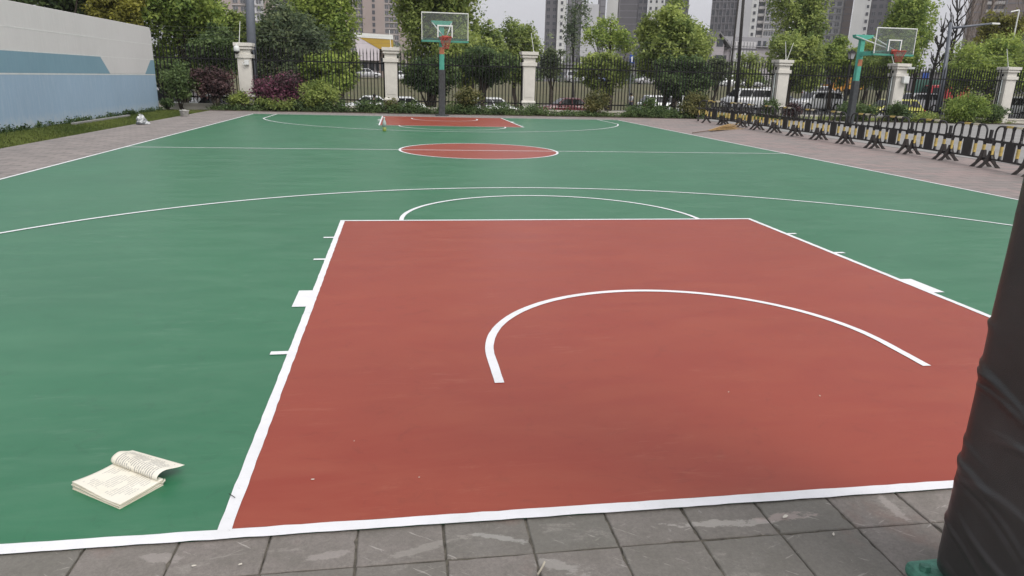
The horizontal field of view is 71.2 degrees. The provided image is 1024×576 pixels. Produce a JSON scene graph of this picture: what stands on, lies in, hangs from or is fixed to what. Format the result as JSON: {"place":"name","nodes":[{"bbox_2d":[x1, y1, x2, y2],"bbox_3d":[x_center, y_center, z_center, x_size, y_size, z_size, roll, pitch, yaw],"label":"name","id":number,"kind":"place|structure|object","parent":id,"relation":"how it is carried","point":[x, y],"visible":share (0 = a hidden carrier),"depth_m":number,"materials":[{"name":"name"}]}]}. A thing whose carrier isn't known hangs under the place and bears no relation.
{"place":"outdoors","nodes":[
{"label":"outdoors","id":0,"kind":"place"},
{"bbox_2d":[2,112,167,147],"bbox_3d":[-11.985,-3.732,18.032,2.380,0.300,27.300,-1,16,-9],"label":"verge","id":1,"kind":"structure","parent":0,"point":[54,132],"depth_m":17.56,"materials":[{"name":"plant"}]},
{"bbox_2d":[0,0,158,131],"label":"boundary wall","id":2,"kind":"structure","parent":1,"relation":"on","point":[56,65],"depth_m":21.75,"materials":[{"name":"grey paint"}]},
{"bbox_2d":[0,106,163,134],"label":"weeds","id":3,"kind":"object","parent":1,"relation":"on","point":[68,121],"visible":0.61,"depth_m":21.72,"materials":[{"name":"green plant"}]},
{"bbox_2d":[156,59,200,108],"bbox_3d":[-13.986,-8.613,30.264,2.109,2.135,1.550,-1,16,-9],"label":"shrub","id":4,"kind":"object","parent":1,"relation":"on","point":[176,78],"visible":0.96,"depth_m":30.06,"materials":[{"name":"green plant"}]},
{"bbox_2d":[0,109,207,148],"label":"schoolyard ground","id":5,"kind":"structure","parent":0,"point":[64,133],"depth_m":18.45,"materials":[{"name":"green plant"}]},
{"bbox_2d":[153,42,239,109],"bbox_3d":[-14.483,-8.343,30.880,5.330,4.320,0.280,-1,16,-9],"label":"fence panel","id":6,"kind":"object","parent":5,"relation":"on","point":[196,106],"visible":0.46,"depth_m":30.70,"materials":[{"name":"black metal"}]},
{"bbox_2d":[233,42,255,106],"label":"fence pillar","id":7,"kind":"structure","parent":5,"relation":"on","point":[245,73],"depth_m":30.76,"materials":[{"name":"beige paint"}]},
{"bbox_2d":[251,45,384,110],"bbox_3d":[-8.505,-8.459,31.801,5.650,4.320,0.280,-1,16,-9],"label":"fence panel","id":8,"kind":"object","parent":5,"relation":"on","point":[317,61],"visible":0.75,"depth_m":31.48,"materials":[{"name":"black metal"}]},
{"bbox_2d":[381,47,398,110],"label":"fence pillar","id":9,"kind":"structure","parent":5,"relation":"on","point":[390,60],"depth_m":31.67,"materials":[{"name":"beige paint"}]},
{"bbox_2d":[397,50,522,113],"bbox_3d":[-2.358,-8.578,32.748,5.670,4.320,0.280,-1,16,-9],"label":"fence panel","id":10,"kind":"object","parent":5,"relation":"on","point":[462,65],"visible":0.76,"depth_m":32.45,"materials":[{"name":"black metal"}]},
{"bbox_2d":[519,51,538,110],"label":"fence pillar","id":11,"kind":"structure","parent":5,"relation":"on","point":[528,64],"depth_m":32.65,"materials":[{"name":"beige paint"}]},
{"bbox_2d":[534,54,657,115],"bbox_3d":[3.907,-8.700,33.712,5.890,4.320,0.280,-1,16,-9],"label":"fence panel","id":12,"kind":"object","parent":5,"relation":"on","point":[588,69],"visible":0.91,"depth_m":33.42,"materials":[{"name":"black metal"}]},
{"bbox_2d":[657,58,776,116],"bbox_3d":[9.831,-8.814,34.625,5.900,4.320,0.280,-1,16,-9],"label":"fence panel","id":13,"kind":"object","parent":5,"relation":"on","point":[713,72],"visible":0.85,"depth_m":34.28,"materials":[{"name":"black metal"}]},
{"bbox_2d":[770,60,793,118],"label":"fence pillar","id":14,"kind":"structure","parent":5,"relation":"on","point":[783,71],"depth_m":34.54,"materials":[{"name":"beige paint"}]},
{"bbox_2d":[785,62,893,120],"bbox_3d":[16.101,-8.936,35.591,5.670,4.320,0.280,-1,16,-9],"label":"fence panel","id":15,"kind":"object","parent":5,"relation":"on","point":[838,76],"visible":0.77,"depth_m":35.30,"materials":[{"name":"black metal"}]},
{"bbox_2d":[882,63,911,119],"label":"fence pillar","id":16,"kind":"structure","parent":5,"relation":"on","point":[897,85],"depth_m":35.48,"materials":[{"name":"beige paint"}]},
{"bbox_2d":[903,66,1003,120],"bbox_3d":[22.232,-9.055,36.535,5.620,4.320,0.280,-1,16,-9],"label":"fence panel","id":17,"kind":"object","parent":5,"relation":"on","point":[951,79],"visible":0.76,"depth_m":36.20,"materials":[{"name":"black metal"}]},
{"bbox_2d":[993,67,1022,122],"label":"fence pillar","id":18,"kind":"structure","parent":5,"relation":"on","point":[1009,78],"depth_m":36.44,"materials":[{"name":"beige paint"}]},
{"bbox_2d":[0,111,260,177],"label":"pavement","id":19,"kind":"structure","parent":0,"point":[18,159],"depth_m":15.89,"materials":[{"name":"grey brick"}]},
{"bbox_2d":[215,0,294,22],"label":"apartment tower","id":20,"kind":"structure","parent":0,"point":[238,5],"depth_m":296.55,"materials":[{"name":"beige concrete"}]},
{"bbox_2d":[345,0,411,62],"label":"apartment tower","id":21,"kind":"structure","parent":0,"point":[376,20],"depth_m":370.72,"materials":[{"name":"beige concrete"}]},
{"bbox_2d":[254,111,614,119],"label":"pavement","id":22,"kind":"structure","parent":0,"point":[431,115],"depth_m":30.44,"materials":[{"name":"grey brick"}]},
{"bbox_2d":[421,11,468,115],"bbox_3d":[-2.759,-8.915,28.838,1.820,3.980,3.159,-1,16,-9],"label":"basketball hoop","id":23,"kind":"object","parent":22,"relation":"on","point":[442,39],"visible":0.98,"depth_m":29.46,"materials":[{"name":"teal paint"}]},
{"bbox_2d":[0,489,951,575],"bbox_3d":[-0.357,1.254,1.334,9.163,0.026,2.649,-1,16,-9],"label":"pavement","id":24,"kind":"structure","parent":0,"point":[849,549],"depth_m":2.51,"materials":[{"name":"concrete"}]},
{"bbox_2d":[905,177,1023,575],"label":"basketball hoop","id":25,"kind":"object","parent":24,"relation":"on","point":[983,531],"visible":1,"depth_m":2.08,"materials":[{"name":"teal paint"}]},
{"bbox_2d":[35,0,969,71],"label":"sky","id":26,"kind":"structure","parent":0,"point":[526,11],"materials":[{"name":"white"}]},
{"bbox_2d":[0,114,1017,554],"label":"court","id":27,"kind":"object","parent":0,"point":[160,332],"visible":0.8,"depth_m":7.24,"materials":[{"name":"green paint"}]},
{"bbox_2d":[71,450,183,508],"bbox_3d":[-1.515,0.736,2.829,0.292,0.065,0.289,9,18,25],"label":"open book","id":28,"kind":"object","parent":27,"relation":"on","point":[125,478],"visible":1,"depth_m":2.81,"materials":[{"name":"paper"}]},
{"bbox_2d":[217,221,344,530],"bbox_3d":[-1.462,0.051,5.281,0.054,0.001,5.780,-1,16,-9],"label":"key line","id":29,"kind":"object","parent":27,"relation":"on","point":[233,504],"visible":1,"depth_m":3.41,"materials":[{"name":"white paint"}]},
{"bbox_2d":[380,116,520,126],"bbox_3d":[-2.430,-6.234,26.709,4.820,0.001,5.740,-1,16,-9],"label":"key area","id":30,"kind":"object","parent":27,"relation":"on","point":[445,121],"visible":1,"depth_m":26.33,"materials":[{"name":"red paint"}]},
{"bbox_2d":[0,480,953,553],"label":"baseline","id":31,"kind":"object","parent":27,"relation":"on","point":[338,526],"visible":0.94,"depth_m":2.65,"materials":[{"name":"white paint"}]},
{"bbox_2d":[401,143,555,158],"bbox_3d":[-0.747,-3.112,16.175,3.560,0.001,3.560,-1,16,-9],"label":"circle area","id":32,"kind":"object","parent":27,"relation":"on","point":[463,150],"visible":1,"depth_m":16.00,"materials":[{"name":"red paint"}]},
{"bbox_2d":[0,187,1012,232],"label":"three point line","id":33,"kind":"object","parent":27,"relation":"on","point":[450,188],"visible":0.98,"depth_m":9.56,"materials":[{"name":"white paint"}]},
{"bbox_2d":[340,218,750,220],"bbox_3d":[0.501,-0.801,8.365,4.900,0.001,0.052,-1,16,-9],"label":"free throw line","id":34,"kind":"object","parent":27,"relation":"on","point":[536,219],"visible":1,"depth_m":8.35,"materials":[{"name":"white paint"}]},
{"bbox_2d":[232,219,988,528],"bbox_3d":[0.936,0.009,5.641,4.820,0.001,5.740,-1,16,-9],"label":"key area","id":35,"kind":"object","parent":27,"relation":"on","point":[612,397],"visible":1,"depth_m":3.99,"materials":[{"name":"red paint"}]},
{"bbox_2d":[485,290,930,382],"bbox_3d":[1.067,0.248,4.824,2.604,0.001,1.677,-1,16,-9],"label":"restricted arc","id":36,"kind":"object","parent":35,"relation":"on","point":[492,359],"visible":1,"depth_m":4.82,"materials":[{"name":"white paint"}]},
{"bbox_2d":[749,219,990,317],"bbox_3d":[3.331,-0.043,6.019,0.054,0.001,5.780,-1,16,-9],"label":"key line","id":37,"kind":"object","parent":35,"relation":"on","point":[955,302],"visible":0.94,"depth_m":6.31,"materials":[{"name":"white paint"}]},
{"bbox_2d":[544,0,605,62],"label":"apartment tower","id":38,"kind":"structure","parent":0,"point":[554,11],"depth_m":329.44,"materials":[{"name":"grey concrete"}]},
{"bbox_2d":[157,74,1023,110],"bbox_3d":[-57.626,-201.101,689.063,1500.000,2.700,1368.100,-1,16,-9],"label":"ground","id":39,"kind":"structure","parent":0,"point":[401,86],"depth_m":95.31,"materials":[{"name":"green plant"}]},
{"bbox_2d":[34,0,89,14],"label":"broadleaf tree","id":40,"kind":"object","parent":39,"relation":"on","point":[71,6],"visible":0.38,"depth_m":34.75,"materials":[{"name":"green plant"}]},
{"bbox_2d":[79,0,149,26],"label":"broadleaf tree","id":41,"kind":"object","parent":39,"relation":"on","point":[124,11],"visible":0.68,"depth_m":34.53,"materials":[{"name":"yellow plant"}]},
{"bbox_2d":[136,0,234,102],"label":"broadleaf tree","id":42,"kind":"object","parent":39,"relation":"on","point":[189,17],"visible":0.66,"depth_m":36.41,"materials":[{"name":"green plant"}]},
{"bbox_2d":[181,19,238,102],"bbox_3d":[-14.730,-10.512,35.925,2.486,5.664,2.732,15,21,39],"label":"broadleaf tree","id":43,"kind":"object","parent":39,"relation":"on","point":[220,37],"visible":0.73,"depth_m":35.12,"materials":[{"name":"green plant"}]},
{"bbox_2d":[225,9,265,77],"bbox_3d":[-14.975,-12.384,40.720,2.901,6.622,2.684,-9,19,-32],"label":"broadleaf tree","id":44,"kind":"object","parent":39,"relation":"on","point":[238,19],"visible":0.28,"depth_m":39.69,"materials":[{"name":"green plant"}]},
{"bbox_2d":[245,0,257,101],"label":"steel mast","id":45,"kind":"object","parent":39,"relation":"on","point":[250,18],"visible":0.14,"depth_m":31.96,"materials":[{"name":"grey metal"}]},
{"bbox_2d":[243,0,335,95],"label":"broadleaf tree","id":46,"kind":"object","parent":39,"relation":"on","point":[283,21],"visible":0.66,"depth_m":38.64,"materials":[{"name":"green plant"}]},
{"bbox_2d":[276,0,364,102],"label":"broadleaf tree","id":47,"kind":"object","parent":39,"relation":"on","point":[334,14],"visible":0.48,"depth_m":43.16,"materials":[{"name":"green plant"}]},
{"bbox_2d":[295,49,355,101],"bbox_3d":[-10.373,-10.893,39.706,3.331,4.493,3.177,-1,16,-9],"label":"broadleaf tree","id":48,"kind":"object","parent":39,"relation":"on","point":[326,71],"visible":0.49,"depth_m":38.81,"materials":[{"name":"green plant"}]},
{"bbox_2d":[354,33,392,77],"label":"gatehouse","id":49,"kind":"object","parent":39,"relation":"on","point":[365,41],"visible":0.54,"depth_m":126.69,"materials":[{"name":"white paint"}]},
{"bbox_2d":[400,53,463,107],"bbox_3d":[-4.504,-10.441,38.682,2.790,4.525,3.882,-14,23,-43],"label":"broadleaf tree","id":50,"kind":"object","parent":39,"relation":"on","point":[424,70],"visible":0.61,"depth_m":37.72,"materials":[{"name":"green plant"}]},
{"bbox_2d":[385,0,487,107],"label":"broadleaf tree","id":51,"kind":"object","parent":39,"relation":"on","point":[409,16],"visible":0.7,"depth_m":41.33,"materials":[{"name":"green plant"}]},
{"bbox_2d":[455,31,496,107],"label":"broadleaf tree","id":52,"kind":"object","parent":39,"relation":"on","point":[490,42],"visible":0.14,"depth_m":47.56,"materials":[{"name":"green plant"}]},
{"bbox_2d":[449,42,520,108],"bbox_3d":[-1.455,-11.115,40.066,4.247,5.040,4.129,-1,16,-9],"label":"broadleaf tree","id":53,"kind":"object","parent":39,"relation":"on","point":[476,51],"visible":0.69,"depth_m":39.11,"materials":[{"name":"green plant"}]},
{"bbox_2d":[466,19,507,53],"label":"broadleaf tree","id":54,"kind":"object","parent":39,"relation":"on","point":[494,35],"visible":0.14,"depth_m":51.26,"materials":[{"name":"green plant"}]},
{"bbox_2d":[498,11,546,107],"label":"broadleaf tree","id":55,"kind":"object","parent":39,"relation":"on","point":[517,30],"visible":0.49,"depth_m":57.20,"materials":[{"name":"green plant"}]},
{"bbox_2d":[536,42,565,102],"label":"broadleaf tree","id":56,"kind":"object","parent":39,"relation":"on","point":[550,52],"visible":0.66,"depth_m":69.88,"materials":[{"name":"green plant"}]},
{"bbox_2d":[558,0,592,97],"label":"broadleaf tree","id":57,"kind":"object","parent":39,"relation":"on","point":[572,30],"visible":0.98,"depth_m":65.54,"materials":[{"name":"green plant"}]},
{"bbox_2d":[570,49,633,110],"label":"broadleaf tree","id":58,"kind":"object","parent":39,"relation":"on","point":[600,56],"visible":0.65,"depth_m":47.20,"materials":[{"name":"green plant"}]},
{"bbox_2d":[577,11,637,110],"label":"broadleaf tree","id":59,"kind":"object","parent":39,"relation":"on","point":[617,36],"visible":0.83,"depth_m":50.44,"materials":[{"name":"green plant"}]},
{"bbox_2d":[630,0,723,108],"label":"broadleaf tree","id":60,"kind":"object","parent":39,"relation":"on","point":[677,30],"visible":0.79,"depth_m":43.56,"materials":[{"name":"green plant"}]},
{"bbox_2d":[652,50,715,111],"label":"broadleaf tree","id":61,"kind":"object","parent":39,"relation":"on","point":[691,58],"visible":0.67,"depth_m":40.68,"materials":[{"name":"green plant"}]},
{"bbox_2d":[702,54,734,105],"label":"broadleaf tree","id":62,"kind":"object","parent":39,"relation":"on","point":[716,60],"visible":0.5,"depth_m":68.28,"materials":[{"name":"green plant"}]},
{"bbox_2d":[728,51,764,88],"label":"broadleaf tree","id":63,"kind":"object","parent":39,"relation":"on","point":[750,57],"visible":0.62,"depth_m":78.23,"materials":[{"name":"green plant"}]},
{"bbox_2d":[758,28,831,105],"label":"broadleaf tree","id":64,"kind":"object","parent":39,"relation":"on","point":[808,45],"visible":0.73,"depth_m":52.41,"materials":[{"name":"green plant"}]},
{"bbox_2d":[762,0,834,57],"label":"broadleaf tree","id":65,"kind":"object","parent":39,"relation":"on","point":[804,17],"visible":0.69,"depth_m":57.49,"materials":[{"name":"green plant"}]},
{"bbox_2d":[817,34,864,110],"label":"broadleaf tree","id":66,"kind":"object","parent":39,"relation":"on","point":[837,44],"visible":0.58,"depth_m":63.52,"materials":[{"name":"green plant"}]},
{"bbox_2d":[849,56,910,101],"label":"broadleaf tree","id":67,"kind":"object","parent":39,"relation":"on","point":[871,62],"visible":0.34,"depth_m":59.01,"materials":[{"name":"green plant"}]},
{"bbox_2d":[875,0,939,76],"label":"broadleaf tree","id":68,"kind":"object","parent":39,"relation":"on","point":[907,13],"visible":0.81,"depth_m":53.42,"materials":[{"name":"green plant"}]},
{"bbox_2d":[911,0,944,98],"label":"broadleaf tree","id":69,"kind":"object","parent":39,"relation":"on","point":[930,37],"visible":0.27,"depth_m":57.73,"materials":[{"name":"green plant"}]},
{"bbox_2d":[925,12,949,112],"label":"bare tree","id":70,"kind":"object","parent":39,"relation":"on","point":[939,47],"visible":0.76,"depth_m":57.18,"materials":[{"name":"brown plant"}]},
{"bbox_2d":[936,0,972,94],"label":"bare tree","id":71,"kind":"object","parent":39,"relation":"on","point":[953,42],"visible":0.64,"depth_m":54.78,"materials":[{"name":"brown plant"}]},
{"bbox_2d":[936,27,1023,117],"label":"broadleaf tree","id":72,"kind":"object","parent":39,"relation":"on","point":[999,48],"visible":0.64,"depth_m":50.63,"materials":[{"name":"green plant"}]},
{"bbox_2d":[972,8,1023,105],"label":"broadleaf tree","id":73,"kind":"object","parent":39,"relation":"on","point":[1006,21],"visible":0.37,"depth_m":56.70,"materials":[{"name":"green plant"}]},
{"bbox_2d":[209,109,1023,124],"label":"planting bed","id":74,"kind":"object","parent":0,"point":[568,116],"visible":0.18,"depth_m":32.22,"materials":[{"name":"green plant"}]},
{"bbox_2d":[187,62,235,105],"bbox_3d":[-12.763,-8.592,30.476,2.296,2.034,1.521,4,16,8],"label":"red leaf shrub","id":75,"kind":"object","parent":74,"relation":"on","point":[220,84],"visible":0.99,"depth_m":30.21,"materials":[{"name":"brown plant"}]},
{"bbox_2d":[243,67,306,104],"bbox_3d":[-10.056,-8.543,30.720,2.446,1.943,1.855,5,17,11],"label":"purple shrub","id":76,"kind":"object","parent":74,"relation":"on","point":[283,85],"visible":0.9,"depth_m":30.49,"materials":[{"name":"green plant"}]},
{"bbox_2d":[251,93,298,110],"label":"green shrub","id":77,"kind":"object","parent":74,"relation":"on","point":[278,104],"visible":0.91,"depth_m":30.40,"materials":[{"name":"green plant"}]},
{"bbox_2d":[295,77,341,110],"bbox_3d":[-8.390,-8.330,30.954,2.011,1.596,1.647,-1,16,-9],"label":"green shrub","id":78,"kind":"object","parent":74,"relation":"on","point":[321,91],"visible":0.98,"depth_m":30.68,"materials":[{"name":"green plant"}]},
{"bbox_2d":[206,94,724,118],"bbox_3d":[-1.606,-8.072,32.244,23.345,1.182,1.547,-1,16,-9],"label":"ground cover","id":79,"kind":"object","parent":74,"relation":"on","point":[366,106],"visible":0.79,"depth_m":31.84,"materials":[{"name":"green plant"}]},
{"bbox_2d":[450,86,487,112],"bbox_3d":[-1.966,-8.420,32.117,1.567,1.311,1.450,-8,19,-28],"label":"round shrub","id":80,"kind":"object","parent":74,"relation":"on","point":[468,96],"visible":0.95,"depth_m":31.85,"materials":[{"name":"green plant"}]},
{"bbox_2d":[581,85,612,113],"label":"round shrub","id":81,"kind":"object","parent":74,"relation":"on","point":[595,102],"visible":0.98,"depth_m":32.79,"materials":[{"name":"green plant"}]},
{"bbox_2d":[677,90,711,117],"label":"round shrub","id":82,"kind":"object","parent":74,"relation":"on","point":[690,105],"visible":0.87,"depth_m":33.31,"materials":[{"name":"green plant"}]},
{"bbox_2d":[833,99,879,120],"bbox_3d":[16.638,-8.555,34.644,2.222,1.233,1.386,-1,16,-9],"label":"dark shrub","id":83,"kind":"object","parent":74,"relation":"on","point":[862,108],"visible":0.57,"depth_m":34.43,"materials":[{"name":"green plant"}]},
{"bbox_2d":[885,100,916,121],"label":"dark shrub","id":84,"kind":"object","parent":74,"relation":"on","point":[897,109],"visible":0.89,"depth_m":35.06,"materials":[{"name":"green plant"}]},
{"bbox_2d":[939,88,997,122],"bbox_3d":[22.654,-8.968,35.451,3.203,1.898,1.682,-1,16,-9],"label":"bright shrub","id":85,"kind":"object","parent":74,"relation":"on","point":[966,108],"visible":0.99,"depth_m":35.17,"materials":[{"name":"green plant"}]},
{"bbox_2d":[605,0,688,67],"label":"apartment tower","id":86,"kind":"structure","parent":0,"point":[627,13],"depth_m":343.99,"materials":[{"name":"grey concrete"}]},
{"bbox_2d":[706,31,777,86],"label":"gabled building","id":87,"kind":"structure","parent":0,"point":[755,44],"depth_m":153.21,"materials":[{"name":"white concrete"}]},
{"bbox_2d":[709,0,789,53],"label":"apartment tower","id":88,"kind":"structure","parent":0,"point":[723,16],"depth_m":321.10,"materials":[{"name":"grey concrete"}]},
{"bbox_2d":[610,118,1023,198],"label":"pavement","id":89,"kind":"structure","parent":0,"point":[964,174],"depth_m":17.04,"materials":[{"name":"brick"}]},
{"bbox_2d":[769,107,798,135],"bbox_3d":[9.236,-5.636,24.092,0.496,0.898,1.470,-1,16,-7],"label":"crowd barrier","id":90,"kind":"object","parent":89,"relation":"on","point":[784,119],"visible":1,"depth_m":24.03,"materials":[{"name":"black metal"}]},
{"bbox_2d":[790,108,822,138],"bbox_3d":[9.427,-5.228,22.713,0.496,0.898,1.470,-1,16,-8],"label":"crowd barrier","id":91,"kind":"object","parent":89,"relation":"on","point":[807,123],"visible":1,"depth_m":22.67,"materials":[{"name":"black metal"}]},
{"bbox_2d":[814,111,849,143],"bbox_3d":[9.621,-4.820,21.335,0.496,0.898,1.470,-1,16,-8],"label":"crowd barrier","id":92,"kind":"object","parent":89,"relation":"on","point":[833,127],"visible":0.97,"depth_m":21.29,"materials":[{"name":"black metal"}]},
{"bbox_2d":[839,113,879,147],"bbox_3d":[9.804,-4.427,20.004,0.496,0.898,1.470,-1,16,-8],"label":"crowd barrier","id":93,"kind":"object","parent":89,"relation":"on","point":[861,131],"visible":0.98,"depth_m":19.96,"materials":[{"name":"black plastic"}]},
{"bbox_2d":[868,115,913,152],"bbox_3d":[9.976,-4.033,18.671,0.496,0.898,1.470,-1,16,-7],"label":"crowd barrier","id":94,"kind":"object","parent":89,"relation":"on","point":[892,136],"visible":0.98,"depth_m":18.62,"materials":[{"name":"black plastic"}]},
{"bbox_2d":[902,118,952,159],"bbox_3d":[10.114,-3.623,17.282,0.496,0.898,1.470,0,16,-5],"label":"crowd barrier","id":95,"kind":"object","parent":89,"relation":"on","point":[928,140],"visible":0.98,"depth_m":17.24,"materials":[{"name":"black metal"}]},
{"bbox_2d":[938,122,993,166],"bbox_3d":[10.182,-3.227,15.930,0.496,0.898,1.470,1,16,-2],"label":"crowd barrier","id":96,"kind":"object","parent":89,"relation":"on","point":[967,145],"visible":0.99,"depth_m":15.88,"materials":[{"name":"black plastic"}]},
{"bbox_2d":[976,126,1023,174],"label":"crowd barrier","id":97,"kind":"object","parent":89,"relation":"on","point":[1009,151],"visible":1,"depth_m":14.66,"materials":[{"name":"black plastic"}]},
{"bbox_2d":[621,110,1015,118],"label":"street","id":98,"kind":"structure","parent":0,"point":[817,113],"depth_m":63.17,"materials":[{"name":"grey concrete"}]},
{"bbox_2d":[720,88,769,109],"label":"minivan","id":99,"kind":"object","parent":98,"relation":"on","point":[748,97],"visible":0.39,"depth_m":67.37,"materials":[{"name":"white paint"}]},
{"bbox_2d":[789,91,842,110],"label":"off road car","id":100,"kind":"object","parent":98,"relation":"on","point":[819,100],"visible":0.44,"depth_m":65.36,"materials":[{"name":"white paint"}]},
{"bbox_2d":[937,22,999,116],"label":"street lamp","id":101,"kind":"object","parent":98,"relation":"on","point":[948,41],"visible":0.63,"depth_m":48.65,"materials":[{"name":"grey metal"}]},
{"bbox_2d":[814,0,853,68],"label":"apartment tower","id":102,"kind":"structure","parent":0,"point":[839,18],"depth_m":333.83,"materials":[{"name":"grey concrete"}]},
{"bbox_2d":[699,119,1023,165],"bbox_3d":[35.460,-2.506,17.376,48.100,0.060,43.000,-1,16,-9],"label":"barricade fence","id":103,"kind":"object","parent":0,"point":[994,127],"depth_m":26.55,"materials":[{"name":"black metal"}]},
{"bbox_2d":[846,27,917,123],"bbox_3d":[15.498,-8.943,30.534,1.820,3.980,3.159,-1,16,-9],"label":"basketball hoop","id":104,"kind":"object","parent":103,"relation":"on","point":[853,95],"visible":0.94,"depth_m":31.17,"materials":[{"name":"teal paint"}]},
{"bbox_2d":[847,0,901,51],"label":"apartment tower","id":105,"kind":"structure","parent":0,"point":[867,17],"depth_m":311.67,"materials":[{"name":"white concrete"}]},
{"bbox_2d":[962,0,1023,49],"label":"apartment tower","id":106,"kind":"structure","parent":0,"point":[1012,5],"depth_m":279.22,"materials":[{"name":"grey concrete"}]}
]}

